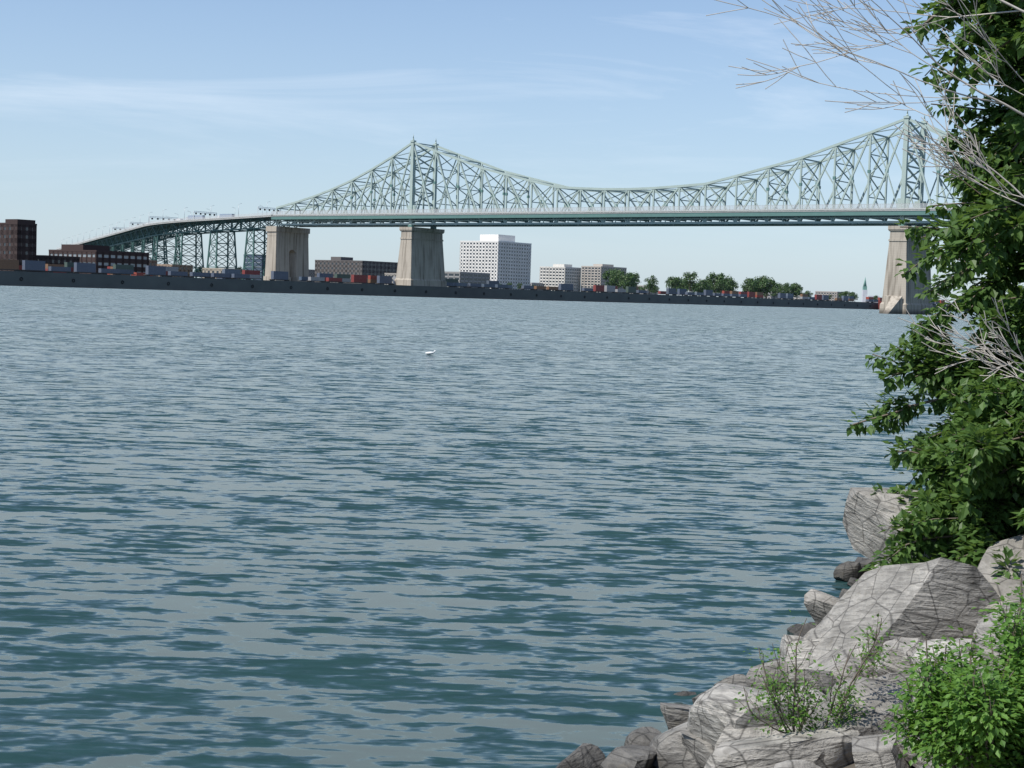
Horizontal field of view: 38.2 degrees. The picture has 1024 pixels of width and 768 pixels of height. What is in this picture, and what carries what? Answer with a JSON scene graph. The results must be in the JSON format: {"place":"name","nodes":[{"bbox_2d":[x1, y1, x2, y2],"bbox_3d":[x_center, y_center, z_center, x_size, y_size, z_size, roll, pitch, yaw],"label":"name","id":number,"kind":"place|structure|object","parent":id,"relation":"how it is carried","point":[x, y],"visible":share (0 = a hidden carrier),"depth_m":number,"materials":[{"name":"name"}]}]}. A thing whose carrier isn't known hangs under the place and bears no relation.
{"place":"outdoors","nodes":[
{"label":"outdoors","id":0,"kind":"place"},
{"bbox_2d":[0,219,36,271],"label":"building","id":1,"kind":"structure","parent":0,"point":[18,239],"depth_m":862.19,"materials":[{"name":"brown brick"}]},
{"bbox_2d":[244,255,265,279],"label":"building","id":2,"kind":"structure","parent":0,"point":[258,261],"depth_m":1190.86,"materials":[{"name":"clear glass"}]},
{"bbox_2d":[315,257,397,284],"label":"building","id":3,"kind":"structure","parent":0,"point":[342,265],"depth_m":1263.46,"materials":[{"name":"brown brick"}]},
{"bbox_2d":[0,271,967,311],"bbox_3d":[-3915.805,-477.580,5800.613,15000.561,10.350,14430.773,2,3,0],"label":"quay wall","id":4,"kind":"structure","parent":0,"point":[37,279],"depth_m":938.12,"materials":[{"name":"concrete"}]},
{"bbox_2d":[36,255,79,271],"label":"building","id":5,"kind":"structure","parent":4,"relation":"on","point":[48,259],"depth_m":884.34,"materials":[{"name":"brown brick"}]},
{"bbox_2d":[49,244,148,273],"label":"building","id":6,"kind":"structure","parent":4,"relation":"on","point":[104,257],"depth_m":919.10,"materials":[{"name":"brown brick"}]},
{"bbox_2d":[149,260,156,275],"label":"building","id":7,"kind":"structure","parent":4,"relation":"on","point":[152,262],"depth_m":1072.03,"materials":[{"name":"grey concrete"}]},
{"bbox_2d":[157,264,192,276],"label":"building","id":8,"kind":"structure","parent":4,"relation":"on","point":[186,268],"depth_m":1125.44,"materials":[{"name":"beige concrete"}]},
{"bbox_2d":[56,214,296,279],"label":"approach viaduct","id":9,"kind":"object","parent":4,"relation":"on","point":[141,236],"visible":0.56,"depth_m":1135.32,"materials":[{"name":"metal"}]},
{"bbox_2d":[61,201,269,243],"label":"street lights","id":10,"kind":"object","parent":9,"relation":"on","point":[174,213],"visible":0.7,"depth_m":1139.19,"materials":[{"name":"metal"}]},
{"bbox_2d":[186,215,204,219],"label":"truck","id":11,"kind":"object","parent":9,"relation":"on","point":[189,217],"visible":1,"depth_m":1114.26,"materials":[{"name":"paint"}]},
{"bbox_2d":[112,207,280,232],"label":"lane signal gantries","id":12,"kind":"object","parent":9,"relation":"on","point":[114,228],"visible":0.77,"depth_m":1152.15,"materials":[{"name":"white paint"}]},
{"bbox_2d":[218,214,234,217],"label":"truck","id":13,"kind":"object","parent":9,"relation":"on","point":[225,215],"visible":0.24,"depth_m":1099.51,"materials":[{"name":"paint"}]},
{"bbox_2d":[202,268,242,278],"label":"building","id":14,"kind":"structure","parent":4,"relation":"on","point":[211,270],"depth_m":1095.83,"materials":[{"name":"beige concrete"}]},
{"bbox_2d":[263,226,309,281],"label":"bridge pier","id":15,"kind":"structure","parent":4,"relation":"on","point":[287,249],"depth_m":1064.78,"materials":[{"name":"concrete"}]},
{"bbox_2d":[271,203,969,222],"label":"bridge deck","id":16,"kind":"structure","parent":15,"relation":"on","point":[812,213],"depth_m":880.04,"materials":[{"name":"concrete"}]},
{"bbox_2d":[276,109,986,226],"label":"bridge truss","id":17,"kind":"object","parent":16,"relation":"on","point":[904,185],"visible":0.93,"depth_m":883.75,"materials":[{"name":"green metal"}]},
{"bbox_2d":[309,269,314,281],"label":"block","id":18,"kind":"structure","parent":4,"relation":"on","point":[311,273],"depth_m":1656.03,"materials":[{"name":"grey concrete"}]},
{"bbox_2d":[384,273,396,284],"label":"quay office","id":19,"kind":"structure","parent":4,"relation":"on","point":[390,274],"depth_m":1135.06,"materials":[{"name":"beige concrete"}]},
{"bbox_2d":[394,225,446,286],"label":"bridge pier","id":20,"kind":"structure","parent":4,"relation":"on","point":[421,259],"depth_m":984.82,"materials":[{"name":"concrete"}]},
{"bbox_2d":[445,271,489,287],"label":"building","id":21,"kind":"structure","parent":4,"relation":"on","point":[472,277],"depth_m":1236.93,"materials":[{"name":"grey concrete"}]},
{"bbox_2d":[0,259,948,304],"bbox_3d":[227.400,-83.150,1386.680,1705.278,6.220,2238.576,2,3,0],"label":"container train and stacks","id":22,"kind":"object","parent":4,"relation":"on","point":[69,267],"visible":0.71,"depth_m":938.37,"materials":[{"name":"paint"}]},
{"bbox_2d":[530,282,542,285],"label":"office","id":23,"kind":"structure","parent":4,"relation":"on","point":[537,284],"depth_m":1603.13,"materials":[{"name":"grey concrete"}]},
{"bbox_2d":[539,264,580,291],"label":"building","id":24,"kind":"structure","parent":4,"relation":"on","point":[555,275],"depth_m":1607.43,"materials":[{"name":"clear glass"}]},
{"bbox_2d":[581,264,626,292],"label":"building","id":25,"kind":"structure","parent":4,"relation":"on","point":[591,276],"depth_m":1605.12,"materials":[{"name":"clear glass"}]},
{"bbox_2d":[602,268,621,285],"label":"tree","id":26,"kind":"object","parent":4,"relation":"on","point":[605,275],"visible":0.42,"depth_m":1392.23,"materials":[{"name":"green plant"}]},
{"bbox_2d":[610,277,621,287],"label":"tree","id":27,"kind":"object","parent":4,"relation":"on","point":[613,281],"visible":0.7,"depth_m":1369.86,"materials":[{"name":"green plant"}]},
{"bbox_2d":[609,268,624,285],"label":"tree","id":28,"kind":"object","parent":4,"relation":"on","point":[615,275],"visible":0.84,"depth_m":1376.41,"materials":[{"name":"green plant"}]},
{"bbox_2d":[619,272,634,287],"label":"tree","id":29,"kind":"object","parent":4,"relation":"on","point":[628,279],"visible":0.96,"depth_m":1344.85,"materials":[{"name":"green plant"}]},
{"bbox_2d":[624,271,639,293],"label":"tree","id":30,"kind":"object","parent":4,"relation":"on","point":[636,278],"visible":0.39,"depth_m":1397.64,"materials":[{"name":"green plant"}]},
{"bbox_2d":[630,285,657,294],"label":"building","id":31,"kind":"structure","parent":4,"relation":"on","point":[646,289],"depth_m":2303.96,"materials":[{"name":"white concrete"}]},
{"bbox_2d":[644,275,658,293],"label":"tree","id":32,"kind":"object","parent":4,"relation":"on","point":[650,284],"visible":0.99,"depth_m":1395.68,"materials":[{"name":"green plant"}]},
{"bbox_2d":[665,276,674,287],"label":"tree","id":33,"kind":"object","parent":4,"relation":"on","point":[667,280],"visible":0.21,"depth_m":1485.13,"materials":[{"name":"green plant"}]},
{"bbox_2d":[668,277,681,290],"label":"tree","id":34,"kind":"object","parent":4,"relation":"on","point":[677,285],"visible":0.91,"depth_m":1360.60,"materials":[{"name":"green plant"}]},
{"bbox_2d":[683,271,697,295],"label":"tree","id":35,"kind":"object","parent":4,"relation":"on","point":[690,282],"visible":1,"depth_m":1343.94,"materials":[{"name":"green plant"}]},
{"bbox_2d":[686,283,696,291],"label":"tree","id":36,"kind":"object","parent":4,"relation":"on","point":[692,289],"visible":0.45,"depth_m":1383.38,"materials":[{"name":"green plant"}]},
{"bbox_2d":[693,279,707,291],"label":"tree","id":37,"kind":"object","parent":4,"relation":"on","point":[701,285],"visible":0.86,"depth_m":1410.46,"materials":[{"name":"green plant"}]},
{"bbox_2d":[706,271,726,296],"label":"tree","id":38,"kind":"object","parent":4,"relation":"on","point":[715,277],"visible":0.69,"depth_m":1446.96,"materials":[{"name":"green plant"}]},
{"bbox_2d":[714,280,727,292],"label":"tree","id":39,"kind":"object","parent":4,"relation":"on","point":[718,286],"visible":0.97,"depth_m":1419.13,"materials":[{"name":"green plant"}]},
{"bbox_2d":[718,273,732,290],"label":"tree","id":40,"kind":"object","parent":4,"relation":"on","point":[722,274],"visible":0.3,"depth_m":1469.36,"materials":[{"name":"green plant"}]},
{"bbox_2d":[722,277,738,290],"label":"tree","id":41,"kind":"object","parent":4,"relation":"on","point":[731,283],"visible":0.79,"depth_m":1457.95,"materials":[{"name":"green plant"}]},
{"bbox_2d":[740,277,757,297],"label":"tree","id":42,"kind":"object","parent":4,"relation":"on","point":[750,283],"visible":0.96,"depth_m":1550.07,"materials":[{"name":"green plant"}]},
{"bbox_2d":[744,278,760,291],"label":"tree","id":43,"kind":"object","parent":4,"relation":"on","point":[752,286],"visible":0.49,"depth_m":1564.06,"materials":[{"name":"green plant"}]},
{"bbox_2d":[754,276,764,291],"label":"tree","id":44,"kind":"object","parent":4,"relation":"on","point":[757,279],"visible":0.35,"depth_m":1573.15,"materials":[{"name":"green plant"}]},
{"bbox_2d":[747,293,777,298],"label":"building","id":45,"kind":"structure","parent":4,"relation":"on","point":[771,297],"depth_m":1779.51,"materials":[{"name":"beige concrete"}]},
{"bbox_2d":[758,275,778,298],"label":"tree","id":46,"kind":"object","parent":4,"relation":"on","point":[765,283],"visible":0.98,"depth_m":1559.20,"materials":[{"name":"green plant"}]},
{"bbox_2d":[770,287,778,296],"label":"tree","id":47,"kind":"object","parent":4,"relation":"on","point":[774,292],"visible":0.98,"depth_m":1510.17,"materials":[{"name":"green plant"}]},
{"bbox_2d":[781,285,790,292],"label":"tree","id":48,"kind":"object","parent":4,"relation":"on","point":[786,289],"visible":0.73,"depth_m":1505.23,"materials":[{"name":"green plant"}]},
{"bbox_2d":[778,282,793,292],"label":"tree","id":49,"kind":"object","parent":4,"relation":"on","point":[782,286],"visible":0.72,"depth_m":1514.55,"materials":[{"name":"green plant"}]},
{"bbox_2d":[791,283,802,299],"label":"tree","id":50,"kind":"object","parent":4,"relation":"on","point":[798,288],"visible":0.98,"depth_m":1516.40,"materials":[{"name":"green plant"}]},
{"bbox_2d":[815,291,842,300],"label":"building","id":51,"kind":"structure","parent":4,"relation":"on","point":[834,294],"depth_m":1851.98,"materials":[{"name":"beige concrete"}]},
{"bbox_2d":[861,277,879,302],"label":"church spire","id":52,"kind":"structure","parent":4,"relation":"on","point":[864,293],"depth_m":2590.28,"materials":[{"name":"white metal"}]},
{"bbox_2d":[459,234,531,289],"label":"white office tower","id":53,"kind":"structure","parent":0,"point":[503,259],"depth_m":1513.21,"materials":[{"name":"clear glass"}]},
{"bbox_2d":[0,286,1014,767],"bbox_3d":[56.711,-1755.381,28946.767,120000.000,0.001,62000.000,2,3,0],"label":"river water","id":54,"kind":"structure","parent":0,"point":[274,530],"depth_m":26.69,"materials":[{"name":"blue liquid"}]},
{"bbox_2d":[556,743,604,767],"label":"boulder","id":55,"kind":"object","parent":54,"relation":"in","point":[586,755],"visible":0.96,"depth_m":12.40,"materials":[{"name":"stone"}]},
{"bbox_2d":[0,0,1023,304],"label":"sky","id":56,"kind":"structure","parent":0,"point":[112,112],"materials":[{"name":"blue"}]},
{"bbox_2d":[778,638,971,767],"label":"shore bank","id":57,"kind":"structure","parent":0,"point":[852,765],"depth_m":10.28,"materials":[{"name":"grey stone"}]},
{"bbox_2d":[600,744,656,767],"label":"boulder","id":58,"kind":"object","parent":57,"relation":"on","point":[633,756],"visible":0.94,"depth_m":12.21,"materials":[{"name":"stone"}]},
{"bbox_2d":[624,727,660,745],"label":"boulder","id":59,"kind":"object","parent":57,"relation":"on","point":[643,736],"visible":0.26,"depth_m":12.87,"materials":[{"name":"stone"}]},
{"bbox_2d":[649,722,700,767],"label":"boulder","id":60,"kind":"object","parent":57,"relation":"on","point":[670,748],"visible":0.47,"depth_m":12.28,"materials":[{"name":"stone"}]},
{"bbox_2d":[660,702,691,729],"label":"boulder","id":61,"kind":"object","parent":57,"relation":"on","point":[674,715],"visible":0.2,"depth_m":13.19,"materials":[{"name":"stone"}]},
{"bbox_2d":[674,691,696,695],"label":"boulder","id":62,"kind":"object","parent":57,"relation":"on","point":[685,693],"visible":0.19,"depth_m":15.01,"materials":[{"name":"stone"}]},
{"bbox_2d":[680,729,714,767],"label":"boulder","id":63,"kind":"object","parent":57,"relation":"on","point":[700,750],"visible":0.38,"depth_m":12.02,"materials":[{"name":"stone"}]},
{"bbox_2d":[692,683,749,703],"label":"boulder","id":64,"kind":"object","parent":57,"relation":"on","point":[695,698],"visible":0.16,"depth_m":14.05,"materials":[{"name":"stone"}]},
{"bbox_2d":[714,674,745,685],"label":"boulder","id":65,"kind":"object","parent":57,"relation":"on","point":[737,679],"visible":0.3,"depth_m":14.49,"materials":[{"name":"stone"}]},
{"bbox_2d":[687,683,804,748],"bbox_3d":[2.027,2.893,12.054,1.264,0.778,1.122,15,-7,-24],"label":"boulder","id":66,"kind":"object","parent":57,"relation":"on","point":[714,710],"visible":0.4,"depth_m":11.65,"materials":[{"name":"stone"}]},
{"bbox_2d":[745,660,788,690],"bbox_3d":[2.519,2.883,14.404,0.475,0.373,0.329,0,4,-24],"label":"boulder","id":67,"kind":"object","parent":57,"relation":"on","point":[768,666],"visible":0.24,"depth_m":14.31,"materials":[{"name":"stone"}]},
{"bbox_2d":[715,686,825,748],"bbox_3d":[2.093,2.787,11.678,0.978,0.665,0.717,2,4,7],"label":"boulder","id":68,"kind":"object","parent":57,"relation":"on","point":[730,733],"visible":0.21,"depth_m":11.49,"materials":[{"name":"stone"}]},
{"bbox_2d":[704,726,859,767],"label":"boulder","id":69,"kind":"object","parent":57,"relation":"on","point":[771,751],"visible":0.88,"depth_m":10.31,"materials":[{"name":"stone"}]},
{"bbox_2d":[778,634,802,659],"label":"boulder","id":70,"kind":"object","parent":57,"relation":"on","point":[785,642],"visible":0.12,"depth_m":15.06,"materials":[{"name":"stone"}]},
{"bbox_2d":[787,624,803,632],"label":"boulder","id":71,"kind":"object","parent":57,"relation":"on","point":[792,628],"visible":0.23,"depth_m":18.06,"materials":[{"name":"stone"}]},
{"bbox_2d":[774,760,820,767],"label":"boulder","id":72,"kind":"object","parent":57,"relation":"on","point":[795,764],"visible":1,"depth_m":9.65,"materials":[{"name":"stone"}]},
{"bbox_2d":[786,638,820,672],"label":"boulder","id":73,"kind":"object","parent":57,"relation":"on","point":[808,645],"visible":0.16,"depth_m":14.37,"materials":[{"name":"stone"}]},
{"bbox_2d":[794,622,816,634],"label":"boulder","id":74,"kind":"object","parent":57,"relation":"on","point":[807,627],"visible":0.28,"depth_m":17.77,"materials":[{"name":"stone"}]},
{"bbox_2d":[801,628,813,639],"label":"boulder","id":75,"kind":"object","parent":57,"relation":"on","point":[807,634],"visible":0.02,"depth_m":14.95,"materials":[{"name":"stone"}]},
{"bbox_2d":[785,669,836,694],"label":"boulder","id":76,"kind":"object","parent":57,"relation":"on","point":[825,680],"visible":0.3,"depth_m":12.65,"materials":[{"name":"stone"}]},
{"bbox_2d":[733,609,905,735],"bbox_3d":[2.196,2.155,10.577,1.274,1.170,0.816,2,3,0],"label":"sparse bush","id":77,"kind":"object","parent":57,"relation":"on","point":[803,719],"visible":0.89,"depth_m":10.49,"materials":[{"name":"green plant"}]},
{"bbox_2d":[804,589,838,624],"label":"boulder","id":78,"kind":"object","parent":57,"relation":"on","point":[819,605],"visible":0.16,"depth_m":16.84,"materials":[{"name":"stone"}]},
{"bbox_2d":[807,649,875,678],"bbox_3d":[3.230,2.764,13.527,1.057,0.598,1.166,-1,4,-35],"label":"boulder","id":79,"kind":"object","parent":57,"relation":"on","point":[826,660],"visible":0.16,"depth_m":13.60,"materials":[{"name":"stone"}]},
{"bbox_2d":[839,589,847,598],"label":"boulder","id":80,"kind":"object","parent":57,"relation":"on","point":[843,592],"visible":0.12,"depth_m":19.63,"materials":[{"name":"stone"}]},
{"bbox_2d":[838,561,853,565],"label":"boulder","id":81,"kind":"object","parent":57,"relation":"on","point":[848,562],"visible":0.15,"depth_m":22.51,"materials":[{"name":"stone"}]},
{"bbox_2d":[833,562,862,581],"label":"boulder","id":82,"kind":"object","parent":57,"relation":"on","point":[845,572],"visible":0.75,"depth_m":21.43,"materials":[{"name":"stone"}]},
{"bbox_2d":[847,577,856,586],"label":"boulder","id":83,"kind":"object","parent":57,"relation":"on","point":[851,581],"visible":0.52,"depth_m":21.06,"materials":[{"name":"stone"}]},
{"bbox_2d":[830,663,876,681],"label":"boulder","id":84,"kind":"object","parent":57,"relation":"on","point":[851,675],"visible":0.3,"depth_m":13.05,"materials":[{"name":"stone"}]},
{"bbox_2d":[797,677,914,767],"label":"boulder","id":85,"kind":"object","parent":57,"relation":"on","point":[877,697],"visible":0.39,"depth_m":10.70,"materials":[{"name":"stone"}]},
{"bbox_2d":[854,557,874,574],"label":"boulder","id":86,"kind":"object","parent":57,"relation":"on","point":[863,561],"visible":0.24,"depth_m":21.88,"materials":[{"name":"stone"}]},
{"bbox_2d":[706,0,1023,380],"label":"dead branches","id":87,"kind":"object","parent":57,"relation":"on","point":[959,168],"visible":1,"depth_m":10.88,"materials":[{"name":"grey wood"}]},
{"bbox_2d":[852,732,913,767],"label":"boulder","id":88,"kind":"object","parent":57,"relation":"on","point":[871,751],"visible":0.81,"depth_m":9.40,"materials":[{"name":"stone"}]},
{"bbox_2d":[842,487,951,564],"bbox_3d":[4.958,1.717,15.886,2.691,1.058,2.035,2,3,2],"label":"boulder","id":89,"kind":"object","parent":57,"relation":"on","point":[866,514],"visible":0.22,"depth_m":15.85,"materials":[{"name":"stone"}]},
{"bbox_2d":[874,637,920,676],"bbox_3d":[3.421,2.446,12.871,0.472,0.353,0.522,-2,17,-28],"label":"boulder","id":90,"kind":"object","parent":57,"relation":"on","point":[894,666],"visible":0.3,"depth_m":12.80,"materials":[{"name":"stone"}]},
{"bbox_2d":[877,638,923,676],"bbox_3d":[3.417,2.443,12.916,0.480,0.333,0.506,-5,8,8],"label":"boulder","id":91,"kind":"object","parent":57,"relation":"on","point":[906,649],"visible":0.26,"depth_m":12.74,"materials":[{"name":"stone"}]},
{"bbox_2d":[801,557,1001,668],"bbox_3d":[3.914,2.409,14.442,2.127,1.126,2.569,11,-14,-20],"label":"boulder","id":92,"kind":"object","parent":57,"relation":"on","point":[932,599],"visible":0.44,"depth_m":13.36,"materials":[{"name":"stone"}]},
{"bbox_2d":[874,668,942,685],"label":"boulder","id":93,"kind":"object","parent":57,"relation":"on","point":[890,677],"visible":0.06,"depth_m":11.13,"materials":[{"name":"stone"}]},
{"bbox_2d":[844,295,1023,580],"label":"shore tree","id":94,"kind":"object","parent":57,"relation":"on","point":[969,463],"visible":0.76,"depth_m":15.03,"materials":[{"name":"green plant"}]},
{"bbox_2d":[896,674,981,767],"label":"boulder","id":95,"kind":"object","parent":57,"relation":"on","point":[918,764],"visible":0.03,"depth_m":9.38,"materials":[{"name":"stone"}]},
{"bbox_2d":[911,638,979,669],"bbox_3d":[3.837,2.344,11.911,0.968,0.618,1.379,0,3,-10],"label":"boulder","id":96,"kind":"object","parent":57,"relation":"on","point":[914,654],"visible":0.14,"depth_m":12.14,"materials":[{"name":"stone"}]},
{"bbox_2d":[894,0,1023,484],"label":"tree","id":97,"kind":"object","parent":57,"relation":"on","point":[990,241],"visible":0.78,"depth_m":16.13,"materials":[{"name":"green plant"}]},
{"bbox_2d":[961,639,981,657],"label":"boulder","id":98,"kind":"object","parent":57,"relation":"on","point":[977,640],"visible":0.05,"depth_m":11.61,"materials":[{"name":"stone"}]},
{"bbox_2d":[945,573,1023,765],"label":"bush","id":99,"kind":"object","parent":57,"relation":"on","point":[1012,641],"visible":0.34,"depth_m":6.90,"materials":[{"name":"green plant"}]},
{"bbox_2d":[976,641,1005,672],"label":"boulder","id":100,"kind":"object","parent":57,"relation":"on","point":[986,649],"visible":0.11,"depth_m":10.03,"materials":[{"name":"stone"}]},
{"bbox_2d":[972,603,1023,650],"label":"boulder","id":101,"kind":"object","parent":57,"relation":"on","point":[982,627],"visible":0.17,"depth_m":11.63,"materials":[{"name":"stone"}]},
{"bbox_2d":[977,535,1023,612],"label":"boulder","id":102,"kind":"object","parent":57,"relation":"on","point":[987,568],"visible":0.29,"depth_m":13.80,"materials":[{"name":"stone"}]},
{"bbox_2d":[1021,571,1023,588],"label":"boulder","id":103,"kind":"object","parent":57,"relation":"on","point":[1022,572],"visible":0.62,"depth_m":13.50,"materials":[{"name":"stone"}]},
{"bbox_3d":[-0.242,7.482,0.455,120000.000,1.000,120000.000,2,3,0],"label":"ground","id":104,"kind":"structure","parent":0,"visible":0},
{"bbox_2d":[879,223,932,314],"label":"bridge pier","id":105,"kind":"structure","parent":104,"relation":"on","point":[899,292],"depth_m":774.69,"materials":[{"name":"concrete"}]},
{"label":"boulder","id":106,"kind":"object","parent":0,"visible":0},
{"bbox_2d":[878,625,1023,767],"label":"bush","id":107,"kind":"object","parent":106,"relation":"on","point":[960,724],"visible":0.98,"depth_m":6.62,"materials":[{"name":"green plant"}]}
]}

